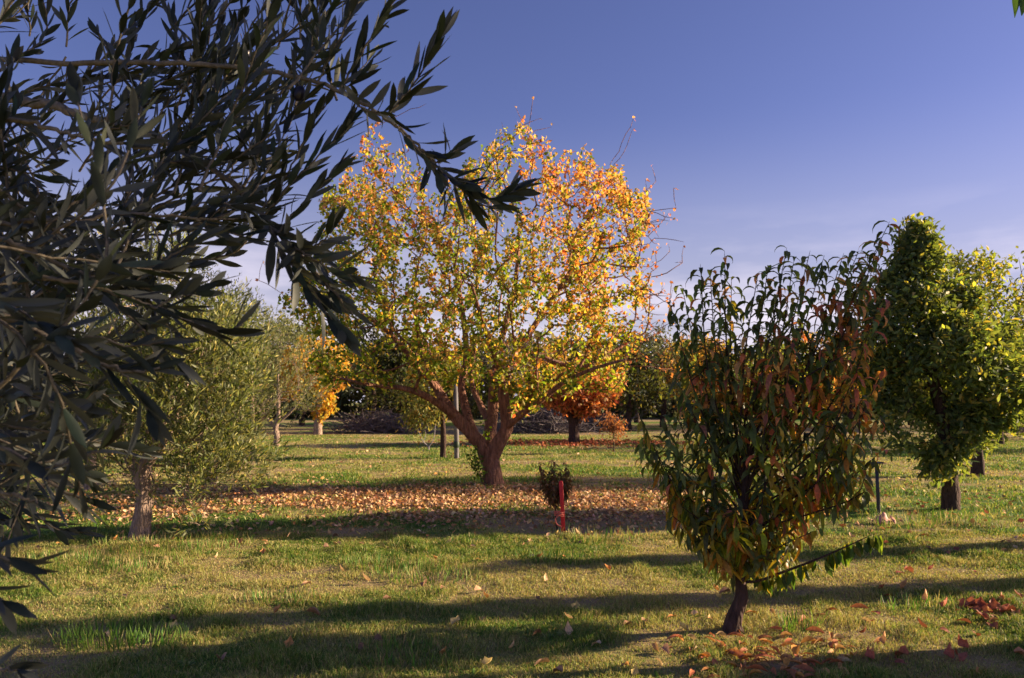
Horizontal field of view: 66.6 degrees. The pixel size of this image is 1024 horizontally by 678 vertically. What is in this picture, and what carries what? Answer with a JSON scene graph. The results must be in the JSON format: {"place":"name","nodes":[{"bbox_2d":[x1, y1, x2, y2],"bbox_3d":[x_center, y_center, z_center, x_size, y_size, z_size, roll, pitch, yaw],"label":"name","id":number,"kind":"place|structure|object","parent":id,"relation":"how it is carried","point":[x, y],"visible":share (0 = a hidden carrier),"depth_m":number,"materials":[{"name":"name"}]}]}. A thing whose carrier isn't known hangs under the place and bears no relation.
{"place":"outdoors","nodes":[
{"label":"outdoors","id":0,"kind":"place"},
{"bbox_2d":[0,402,1023,677],"bbox_3d":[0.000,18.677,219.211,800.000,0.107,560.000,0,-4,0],"label":"ground","id":1,"kind":"structure","parent":0,"point":[586,480],"depth_m":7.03,"materials":[{"name":"plant"}]},
{"bbox_2d":[0,292,116,431],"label":"olive tree","id":2,"kind":"object","parent":1,"relation":"on","point":[64,364],"depth_m":19.42,"materials":[{"name":"green plant"}]},
{"bbox_2d":[16,543,191,575],"bbox_3d":[-3.845,2.036,7.231,1.765,0.136,1.052,0,-4,0],"label":"grass tuft","id":3,"kind":"object","parent":1,"relation":"on","point":[89,552],"visible":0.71,"depth_m":7.22,"materials":[{"name":"plant"}]},
{"bbox_2d":[0,207,214,490],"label":"olive tree","id":4,"kind":"object","parent":1,"relation":"on","point":[103,312],"visible":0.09,"depth_m":13.14,"materials":[{"name":"green plant"}]},
{"bbox_2d":[49,612,192,651],"bbox_3d":[-2.451,1.841,4.896,0.879,0.142,0.549,0,-4,0],"label":"grass tuft","id":5,"kind":"object","parent":1,"relation":"on","point":[130,639],"visible":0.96,"depth_m":4.88,"materials":[{"name":"plant"}]},
{"bbox_2d":[4,222,302,540],"bbox_3d":[-3.820,0.419,8.694,3.017,3.741,2.613,0,-4,0],"label":"olive tree","id":6,"kind":"object","parent":1,"relation":"on","point":[225,399],"visible":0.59,"depth_m":8.29,"materials":[{"name":"green plant"}]},
{"bbox_2d":[88,530,253,551],"bbox_3d":[-3.566,2.115,8.216,1.718,0.129,1.031,0,-4,0],"label":"grass tuft","id":7,"kind":"object","parent":1,"relation":"on","point":[184,547],"visible":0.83,"depth_m":8.17,"materials":[{"name":"plant"}]},
{"bbox_2d":[140,251,291,485],"bbox_3d":[-5.452,0.605,14.253,2.990,4.247,2.696,-4,-6,40],"label":"olive tree","id":8,"kind":"object","parent":1,"relation":"on","point":[264,329],"visible":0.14,"depth_m":14.11,"materials":[{"name":"green plant"}]},
{"bbox_2d":[208,306,321,429],"bbox_3d":[-13.271,1.344,39.929,8.269,6.742,7.431,-4,-6,42],"label":"distant tree","id":9,"kind":"object","parent":1,"relation":"on","point":[299,327],"visible":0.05,"depth_m":39.12,"materials":[{"name":"green plant"}]},
{"bbox_2d":[204,283,326,458],"bbox_3d":[-6.655,0.822,19.967,3.740,4.657,3.690,-4,-6,43],"label":"olive tree","id":10,"kind":"object","parent":1,"relation":"on","point":[298,378],"visible":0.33,"depth_m":20.10,"materials":[{"name":"green plant"}]},
{"bbox_2d":[0,0,542,677],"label":"olive tree","id":11,"kind":"object","parent":1,"relation":"on","point":[36,330],"visible":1,"depth_m":1.13,"materials":[{"name":"green plant"}]},
{"bbox_2d":[229,585,319,605],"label":"grass tuft","id":12,"kind":"object","parent":1,"relation":"on","point":[266,596],"visible":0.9,"depth_m":5.91,"materials":[{"name":"plant"}]},
{"bbox_2d":[228,303,336,444],"bbox_3d":[-7.704,1.157,25.833,4.048,4.909,4.169,0,-4,0],"label":"olive tree","id":13,"kind":"object","parent":1,"relation":"on","point":[277,434],"visible":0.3,"depth_m":25.89,"materials":[{"name":"green plant"}]},
{"bbox_2d":[284,635,293,647],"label":"fallen leaf","id":14,"kind":"object","parent":1,"relation":"on","point":[289,640],"visible":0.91,"depth_m":4.69,"materials":[{"name":"plant"}]},
{"bbox_2d":[253,317,368,425],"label":"distant tree","id":15,"kind":"object","parent":1,"relation":"on","point":[303,413],"visible":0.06,"depth_m":45.66,"materials":[{"name":"yellow plant"}]},
{"bbox_2d":[269,334,357,434],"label":"autumn tree","id":16,"kind":"object","parent":1,"relation":"on","point":[330,400],"visible":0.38,"depth_m":33.60,"materials":[{"name":"orange plant"}]},
{"bbox_2d":[307,606,320,615],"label":"fallen leaf","id":17,"kind":"object","parent":1,"relation":"on","point":[313,609],"visible":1,"depth_m":5.46,"materials":[{"name":"plant"}]},
{"bbox_2d":[358,642,367,649],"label":"fallen leaf","id":18,"kind":"object","parent":1,"relation":"on","point":[360,645],"visible":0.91,"depth_m":4.67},
{"bbox_2d":[324,307,423,424],"bbox_3d":[-7.226,1.462,40.192,5.771,6.521,5.158,0,-4,0],"label":"distant tree","id":19,"kind":"object","parent":1,"relation":"on","point":[372,337],"visible":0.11,"depth_m":39.78,"materials":[{"name":"green plant"}]},
{"bbox_2d":[374,633,382,641],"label":"fallen leaf","id":20,"kind":"object","parent":1,"relation":"on","point":[377,636],"visible":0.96,"depth_m":4.86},
{"bbox_2d":[310,406,452,433],"bbox_3d":[-5.883,3.676,35.822,6.647,1.272,4.182,0,-4,0],"label":"brush pile","id":21,"kind":"object","parent":1,"relation":"on","point":[382,422],"visible":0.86,"depth_m":35.38,"materials":[{"name":"wood"}]},
{"bbox_2d":[345,549,446,572],"bbox_3d":[-1.070,2.023,7.117,0.990,0.139,0.613,0,-4,0],"label":"grass tuft","id":22,"kind":"object","parent":1,"relation":"on","point":[393,559],"visible":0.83,"depth_m":7.06,"materials":[{"name":"plant"}]},
{"bbox_2d":[366,336,432,431],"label":"distant tree","id":23,"kind":"object","parent":1,"relation":"on","point":[397,360],"visible":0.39,"depth_m":36.59,"materials":[{"name":"green plant"}]},
{"bbox_2d":[343,632,480,667],"bbox_3d":[-0.585,1.814,4.565,0.822,0.119,0.478,0,-4,0],"label":"grass tuft","id":24,"kind":"object","parent":1,"relation":"on","point":[399,647],"visible":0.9,"depth_m":4.61,"materials":[{"name":"plant"}]},
{"bbox_2d":[419,431,434,449],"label":"bare sapling","id":25,"kind":"object","parent":1,"relation":"on","point":[430,443],"visible":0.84,"depth_m":23.56,"materials":[{"name":"grey plant"}]},
{"bbox_2d":[388,354,468,457],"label":"young tree","id":26,"kind":"object","parent":1,"relation":"on","point":[421,412],"visible":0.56,"depth_m":20.32,"materials":[{"name":"green plant"}]},
{"bbox_2d":[371,560,488,584],"bbox_3d":[-0.701,1.995,6.678,1.028,0.128,0.637,0,-4,0],"label":"grass tuft","id":27,"kind":"object","parent":1,"relation":"on","point":[427,576],"visible":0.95,"depth_m":6.68,"materials":[{"name":"plant"}]},
{"bbox_2d":[400,334,486,424],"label":"distant tree","id":28,"kind":"object","parent":1,"relation":"on","point":[455,350],"visible":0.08,"depth_m":48.13,"materials":[{"name":"green plant"}]},
{"bbox_2d":[450,615,459,624],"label":"fallen leaf","id":29,"kind":"object","parent":1,"relation":"on","point":[454,620],"visible":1,"depth_m":5.17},
{"bbox_2d":[453,385,458,458],"bbox_3d":[-1.441,2.182,20.131,0.171,2.002,0.159,0,-4,0],"label":"post","id":30,"kind":"object","parent":1,"relation":"on","point":[456,430],"visible":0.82,"depth_m":20.07,"materials":[{"name":"metal"}]},
{"bbox_2d":[255,96,684,485],"bbox_3d":[-0.630,-1.007,14.043,7.743,7.340,5.625,0,-4,0],"label":"autumn tree","id":31,"kind":"object","parent":1,"relation":"on","point":[590,311],"visible":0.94,"depth_m":13.24,"materials":[{"name":"yellow plant"}]},
{"bbox_2d":[464,419,491,483],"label":"vine","id":32,"kind":"object","parent":31,"relation":"attached to","point":[473,466],"visible":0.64,"depth_m":13.55,"materials":[{"name":"green plant"}]},
{"bbox_2d":[481,656,491,663],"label":"fallen leaf","id":33,"kind":"object","parent":1,"relation":"on","point":[486,660],"visible":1,"depth_m":4.34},
{"bbox_2d":[448,334,532,419],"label":"distant tree","id":34,"kind":"object","parent":1,"relation":"on","point":[484,399],"visible":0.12,"depth_m":48.87,"materials":[{"name":"green plant"}]},
{"bbox_2d":[0,325,994,418],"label":"distant wood","id":35,"kind":"object","parent":1,"relation":"on","point":[342,406],"visible":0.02,"depth_m":63.52,"materials":[{"name":"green plant"}]},
{"bbox_2d":[0,464,1011,563],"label":"fallen leaves","id":36,"kind":"object","parent":1,"relation":"on","point":[417,498],"visible":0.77,"depth_m":11.23,"materials":[{"name":"brown plant"}]},
{"bbox_2d":[2,431,1023,490],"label":"fallen leaves","id":37,"kind":"object","parent":1,"relation":"on","point":[368,485],"visible":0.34,"depth_m":17.14,"materials":[{"name":"brown plant"}]},
{"bbox_2d":[2,502,1023,677],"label":"weeds","id":38,"kind":"object","parent":1,"relation":"on","point":[472,672],"visible":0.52,"depth_m":5.25,"materials":[{"name":"green plant"}]},
{"bbox_2d":[356,437,705,448],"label":"fallen leaves","id":39,"kind":"object","parent":1,"relation":"on","point":[591,442],"visible":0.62,"depth_m":26.30,"materials":[{"name":"brown plant"}]},
{"bbox_2d":[489,340,575,410],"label":"distant tree","id":40,"kind":"object","parent":1,"relation":"on","point":[559,357],"visible":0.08,"depth_m":46.56,"materials":[{"name":"green plant"}]},
{"bbox_2d":[534,657,549,664],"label":"fallen leaf","id":41,"kind":"object","parent":1,"relation":"on","point":[545,659],"visible":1,"depth_m":4.39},
{"bbox_2d":[475,400,609,434],"bbox_3d":[1.204,3.456,35.832,7.710,1.729,3.483,0,-4,0],"label":"brush pile","id":42,"kind":"object","parent":1,"relation":"on","point":[538,421],"visible":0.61,"depth_m":35.44,"materials":[{"name":"wood"}]},
{"bbox_2d":[536,460,574,530],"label":"peach sapling","id":43,"kind":"object","parent":1,"relation":"on","point":[551,493],"visible":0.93,"depth_m":9.13,"materials":[{"name":"green plant"}]},
{"bbox_2d":[515,547,600,564],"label":"grass tuft","id":44,"kind":"object","parent":1,"relation":"on","point":[544,555],"visible":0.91,"depth_m":7.34,"materials":[{"name":"plant"}]},
{"bbox_2d":[553,665,562,671],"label":"fallen leaf","id":45,"kind":"object","parent":1,"relation":"on","point":[559,668],"visible":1,"depth_m":4.28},
{"bbox_2d":[554,481,564,532],"bbox_3d":[0.544,1.937,8.892,0.131,0.627,0.119,0,-4,0],"label":"stake","id":46,"kind":"object","parent":1,"relation":"on","point":[561,510],"visible":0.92,"depth_m":8.88,"materials":[{"name":"red paint"}]},
{"bbox_2d":[565,621,572,634],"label":"fallen leaf","id":47,"kind":"object","parent":1,"relation":"on","point":[568,627],"visible":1,"depth_m":4.99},
{"bbox_2d":[571,601,580,609],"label":"fallen leaf","id":48,"kind":"object","parent":1,"relation":"on","point":[575,604],"visible":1,"depth_m":5.56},
{"bbox_2d":[527,358,626,442],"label":"autumn tree","id":49,"kind":"object","parent":1,"relation":"on","point":[581,404],"visible":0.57,"depth_m":26.51,"materials":[{"name":"orange plant"}]},
{"bbox_2d":[551,526,657,545],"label":"grass tuft","id":50,"kind":"object","parent":1,"relation":"on","point":[601,535],"visible":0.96,"depth_m":8.41,"materials":[{"name":"plant"}]},
{"bbox_2d":[558,409,651,432],"bbox_3d":[3.973,3.787,37.910,5.850,1.375,3.436,1,-5,-10],"label":"brush pile","id":51,"kind":"object","parent":1,"relation":"on","point":[592,421],"visible":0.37,"depth_m":37.49,"materials":[{"name":"wood"}]},
{"bbox_2d":[570,345,643,419],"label":"distant tree","id":52,"kind":"object","parent":1,"relation":"on","point":[586,377],"visible":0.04,"depth_m":45.70,"materials":[{"name":"green plant"}]},
{"bbox_2d":[596,407,628,452],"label":"young tree","id":53,"kind":"object","parent":1,"relation":"on","point":[617,428],"visible":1,"depth_m":22.11,"materials":[{"name":"orange plant"}]},
{"bbox_2d":[589,338,673,430],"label":"distant tree","id":54,"kind":"object","parent":1,"relation":"on","point":[634,382],"visible":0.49,"depth_m":37.44,"materials":[{"name":"green plant"}]},
{"bbox_2d":[593,331,675,422],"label":"distant tree","id":55,"kind":"object","parent":1,"relation":"on","point":[637,420],"visible":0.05,"depth_m":51.69,"materials":[{"name":"green plant"}]},
{"bbox_2d":[631,665,638,675],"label":"fallen leaf","id":56,"kind":"object","parent":1,"relation":"on","point":[634,671],"visible":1,"depth_m":4.24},
{"bbox_2d":[652,642,658,651],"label":"fallen leaf","id":57,"kind":"object","parent":1,"relation":"on","point":[655,645],"visible":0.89,"depth_m":4.71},
{"bbox_2d":[626,321,699,426],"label":"distant tree","id":58,"kind":"object","parent":1,"relation":"on","point":[650,342],"visible":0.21,"depth_m":43.78,"materials":[{"name":"green plant"}]},
{"bbox_2d":[659,643,668,653],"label":"fallen leaf","id":59,"kind":"object","parent":1,"relation":"on","point":[665,647],"visible":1,"depth_m":4.63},
{"bbox_2d":[679,621,687,630],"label":"fallen leaf","id":60,"kind":"object","parent":1,"relation":"on","point":[684,626],"visible":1,"depth_m":5.07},
{"bbox_2d":[698,652,710,658],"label":"fallen leaf","id":61,"kind":"object","parent":1,"relation":"on","point":[705,654],"visible":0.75,"depth_m":4.52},
{"bbox_2d":[650,331,763,407],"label":"distant tree","id":62,"kind":"object","parent":1,"relation":"on","point":[682,339],"visible":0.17,"depth_m":39.68,"materials":[{"name":"green plant"}]},
{"bbox_2d":[719,587,730,593],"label":"fallen leaf","id":63,"kind":"object","parent":1,"relation":"on","point":[723,589],"visible":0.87,"depth_m":6.16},
{"bbox_2d":[728,632,745,636],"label":"fallen leaf","id":64,"kind":"object","parent":1,"relation":"on","point":[737,633],"visible":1,"depth_m":4.96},
{"bbox_2d":[734,650,748,660],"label":"fallen leaf","id":65,"kind":"object","parent":1,"relation":"on","point":[739,653],"visible":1,"depth_m":4.54,"materials":[{"name":"plant"}]},
{"bbox_2d":[741,653,755,658],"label":"fallen leaf","id":66,"kind":"object","parent":1,"relation":"on","point":[748,655],"visible":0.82,"depth_m":4.50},
{"bbox_2d":[746,664,768,672],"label":"fallen leaf","id":67,"kind":"object","parent":1,"relation":"on","point":[756,666],"visible":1,"depth_m":4.29,"materials":[{"name":"plant"}]},
{"bbox_2d":[755,634,772,639],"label":"fallen leaf","id":68,"kind":"object","parent":1,"relation":"on","point":[762,636],"visible":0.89,"depth_m":4.90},
{"bbox_2d":[634,220,899,633],"bbox_3d":[1.736,0.580,5.274,1.495,2.826,1.229,4,-6,-40],"label":"peach tree","id":69,"kind":"object","parent":1,"relation":"on","point":[730,535],"visible":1,"depth_m":5.17,"materials":[{"name":"green plant"}]},
{"bbox_2d":[729,331,816,405],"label":"distant tree","id":70,"kind":"object","parent":1,"relation":"on","point":[765,339],"visible":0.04,"depth_m":47.45,"materials":[{"name":"green plant"}]},
{"bbox_2d":[724,336,833,435],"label":"orchard tree","id":71,"kind":"object","parent":1,"relation":"on","point":[781,347],"visible":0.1,"depth_m":28.64,"materials":[{"name":"green plant"}]},
{"bbox_2d":[783,657,789,665],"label":"fallen leaf","id":72,"kind":"object","parent":1,"relation":"on","point":[786,661],"visible":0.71,"depth_m":4.46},
{"bbox_2d":[779,641,795,646],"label":"fallen leaf","id":73,"kind":"object","parent":1,"relation":"on","point":[787,643],"visible":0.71,"depth_m":4.79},
{"bbox_2d":[783,669,795,677],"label":"fallen leaf","id":74,"kind":"object","parent":1,"relation":"on","point":[791,672],"visible":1,"depth_m":4.23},
{"bbox_2d":[791,645,799,654],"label":"fallen leaf","id":75,"kind":"object","parent":1,"relation":"on","point":[795,649],"visible":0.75,"depth_m":4.67,"materials":[{"name":"plant"}]},
{"bbox_2d":[764,603,828,632],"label":"grass tuft","id":76,"kind":"object","parent":1,"relation":"on","point":[793,622],"visible":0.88,"depth_m":5.21,"materials":[{"name":"plant"}]},
{"bbox_2d":[794,664,815,672],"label":"fallen leaf","id":77,"kind":"object","parent":1,"relation":"on","point":[805,667],"visible":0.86,"depth_m":4.30,"materials":[{"name":"plant"}]},
{"bbox_2d":[801,636,818,643],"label":"fallen leaf","id":78,"kind":"object","parent":1,"relation":"on","point":[807,638],"visible":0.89,"depth_m":4.86,"materials":[{"name":"plant"}]},
{"bbox_2d":[803,658,821,663],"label":"fallen leaf","id":79,"kind":"object","parent":1,"relation":"on","point":[810,660],"visible":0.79,"depth_m":4.44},
{"bbox_2d":[806,626,824,633],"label":"fallen leaf","id":80,"kind":"object","parent":1,"relation":"on","point":[815,628],"visible":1,"depth_m":5.03,"materials":[{"name":"plant"}]},
{"bbox_2d":[800,328,912,424],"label":"distant tree","id":81,"kind":"object","parent":1,"relation":"on","point":[850,415],"visible":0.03,"depth_m":41.73,"materials":[{"name":"green plant"}]},
{"bbox_2d":[850,603,868,608],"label":"fallen leaf","id":82,"kind":"object","parent":1,"relation":"on","point":[858,605],"visible":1,"depth_m":5.60,"materials":[{"name":"plant"}]},
{"bbox_2d":[865,646,874,659],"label":"fallen leaf","id":83,"kind":"object","parent":1,"relation":"on","point":[869,653],"visible":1,"depth_m":4.53,"materials":[{"name":"plant"}]},
{"bbox_2d":[874,462,883,514],"bbox_3d":[4.808,2.013,10.243,0.163,0.791,0.104,0,-4,0],"label":"metal post","id":84,"kind":"object","parent":1,"relation":"on","point":[877,490],"visible":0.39,"depth_m":10.23,"materials":[{"name":"metal"}]},
{"bbox_2d":[879,631,885,643],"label":"fallen leaf","id":85,"kind":"object","parent":1,"relation":"on","point":[882,638],"visible":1,"depth_m":4.81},
{"bbox_2d":[872,512,895,523],"bbox_3d":[4.509,2.164,9.443,0.272,0.142,0.180,0,-4,0],"label":"plastic scrap","id":86,"kind":"object","parent":1,"relation":"on","point":[883,516],"visible":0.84,"depth_m":9.40,"materials":[{"name":"plastic"}]},
{"bbox_2d":[763,485,1023,555],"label":"fallen leaves","id":87,"kind":"object","parent":1,"relation":"on","point":[972,519],"visible":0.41,"depth_m":9.76,"materials":[{"name":"brown plant"}]},
{"bbox_2d":[895,645,908,656],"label":"fallen leaf","id":88,"kind":"object","parent":1,"relation":"on","point":[903,649],"visible":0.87,"depth_m":4.61,"materials":[{"name":"plant"}]},
{"bbox_2d":[900,577,906,587],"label":"fallen leaf","id":89,"kind":"object","parent":1,"relation":"on","point":[903,583],"visible":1,"depth_m":6.29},
{"bbox_2d":[904,566,913,572],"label":"fallen leaf","id":90,"kind":"object","parent":1,"relation":"on","point":[910,568],"visible":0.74,"depth_m":6.87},
{"bbox_2d":[872,589,964,614],"bbox_3d":[2.958,1.922,5.700,0.708,0.129,0.409,0,-4,0],"label":"grass tuft","id":91,"kind":"object","parent":1,"relation":"on","point":[927,600],"visible":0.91,"depth_m":5.70,"materials":[{"name":"plant"}]},
{"bbox_2d":[840,211,1023,510],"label":"leafy tree","id":92,"kind":"object","parent":1,"relation":"on","point":[979,357],"visible":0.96,"depth_m":10.56,"materials":[{"name":"green plant"}]},
{"bbox_2d":[856,506,1012,530],"bbox_3d":[5.035,2.142,9.350,1.795,0.213,1.051,0,-4,0],"label":"grass tuft","id":93,"kind":"object","parent":1,"relation":"on","point":[924,517],"visible":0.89,"depth_m":9.34,"materials":[{"name":"plant"}]},
{"bbox_2d":[944,642,954,658],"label":"fallen leaf","id":94,"kind":"object","parent":1,"relation":"on","point":[949,651],"visible":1,"depth_m":4.57,"materials":[{"name":"plant"}]},
{"bbox_2d":[955,647,967,661],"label":"fallen leaf","id":95,"kind":"object","parent":1,"relation":"on","point":[963,656],"visible":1,"depth_m":4.54,"materials":[{"name":"plant"}]},
{"bbox_2d":[901,244,1023,474],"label":"leafy tree","id":96,"kind":"object","parent":1,"relation":"on","point":[990,275],"visible":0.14,"depth_m":15.41,"materials":[{"name":"green plant"}]},
{"bbox_2d":[957,634,968,647],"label":"fallen leaf","id":97,"kind":"object","parent":1,"relation":"on","point":[961,642],"visible":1,"depth_m":4.75,"materials":[{"name":"plant"}]},
{"bbox_2d":[959,598,968,607],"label":"fallen leaf","id":98,"kind":"object","parent":1,"relation":"on","point":[962,601],"visible":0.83,"depth_m":5.74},
{"bbox_2d":[967,597,976,603],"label":"fallen leaf","id":99,"kind":"object","parent":1,"relation":"on","point":[970,599],"visible":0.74,"depth_m":5.75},
{"bbox_2d":[976,609,989,618],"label":"fallen leaf","id":100,"kind":"object","parent":1,"relation":"on","point":[984,615],"visible":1,"depth_m":5.36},
{"bbox_2d":[982,606,994,613],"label":"fallen leaf","id":101,"kind":"object","parent":1,"relation":"on","point":[985,609],"visible":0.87,"depth_m":5.56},
{"bbox_2d":[986,621,997,628],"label":"fallen leaf","id":102,"kind":"object","parent":1,"relation":"on","point":[995,624],"visible":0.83,"depth_m":5.22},
{"bbox_2d":[987,600,996,608],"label":"fallen leaf","id":103,"kind":"object","parent":1,"relation":"on","point":[992,605],"visible":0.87,"depth_m":5.63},
{"bbox_2d":[987,314,1020,443],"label":"orchard tree","id":104,"kind":"object","parent":1,"relation":"on","point":[1000,441],"visible":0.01,"depth_m":26.24,"materials":[{"name":"green plant"}]},
{"bbox_2d":[999,604,1008,610],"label":"fallen leaf","id":105,"kind":"object","parent":1,"relation":"on","point":[1003,607],"visible":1,"depth_m":5.53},
{"bbox_2d":[1012,0,1023,17],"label":"broadleaf tree","id":106,"kind":"object","parent":1,"relation":"on","point":[1016,4],"visible":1,"depth_m":2.70,"materials":[{"name":"green plant"}]},
{"bbox_2d":[1014,646,1023,654],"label":"fallen leaf","id":107,"kind":"object","parent":1,"relation":"on","point":[1018,649],"visible":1,"depth_m":4.60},
{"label":"fallen leaf","id":108,"kind":"object","parent":1,"relation":"on","visible":0},
{"bbox_2d":[977,597,985,607],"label":"fallen leaf","id":109,"kind":"object","parent":108,"relation":"on","point":[979,602],"visible":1,"depth_m":5.71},
{"bbox_2d":[0,0,1023,401],"label":"sky","id":110,"kind":"structure","parent":0,"point":[801,126],"materials":[{"name":"blue"}]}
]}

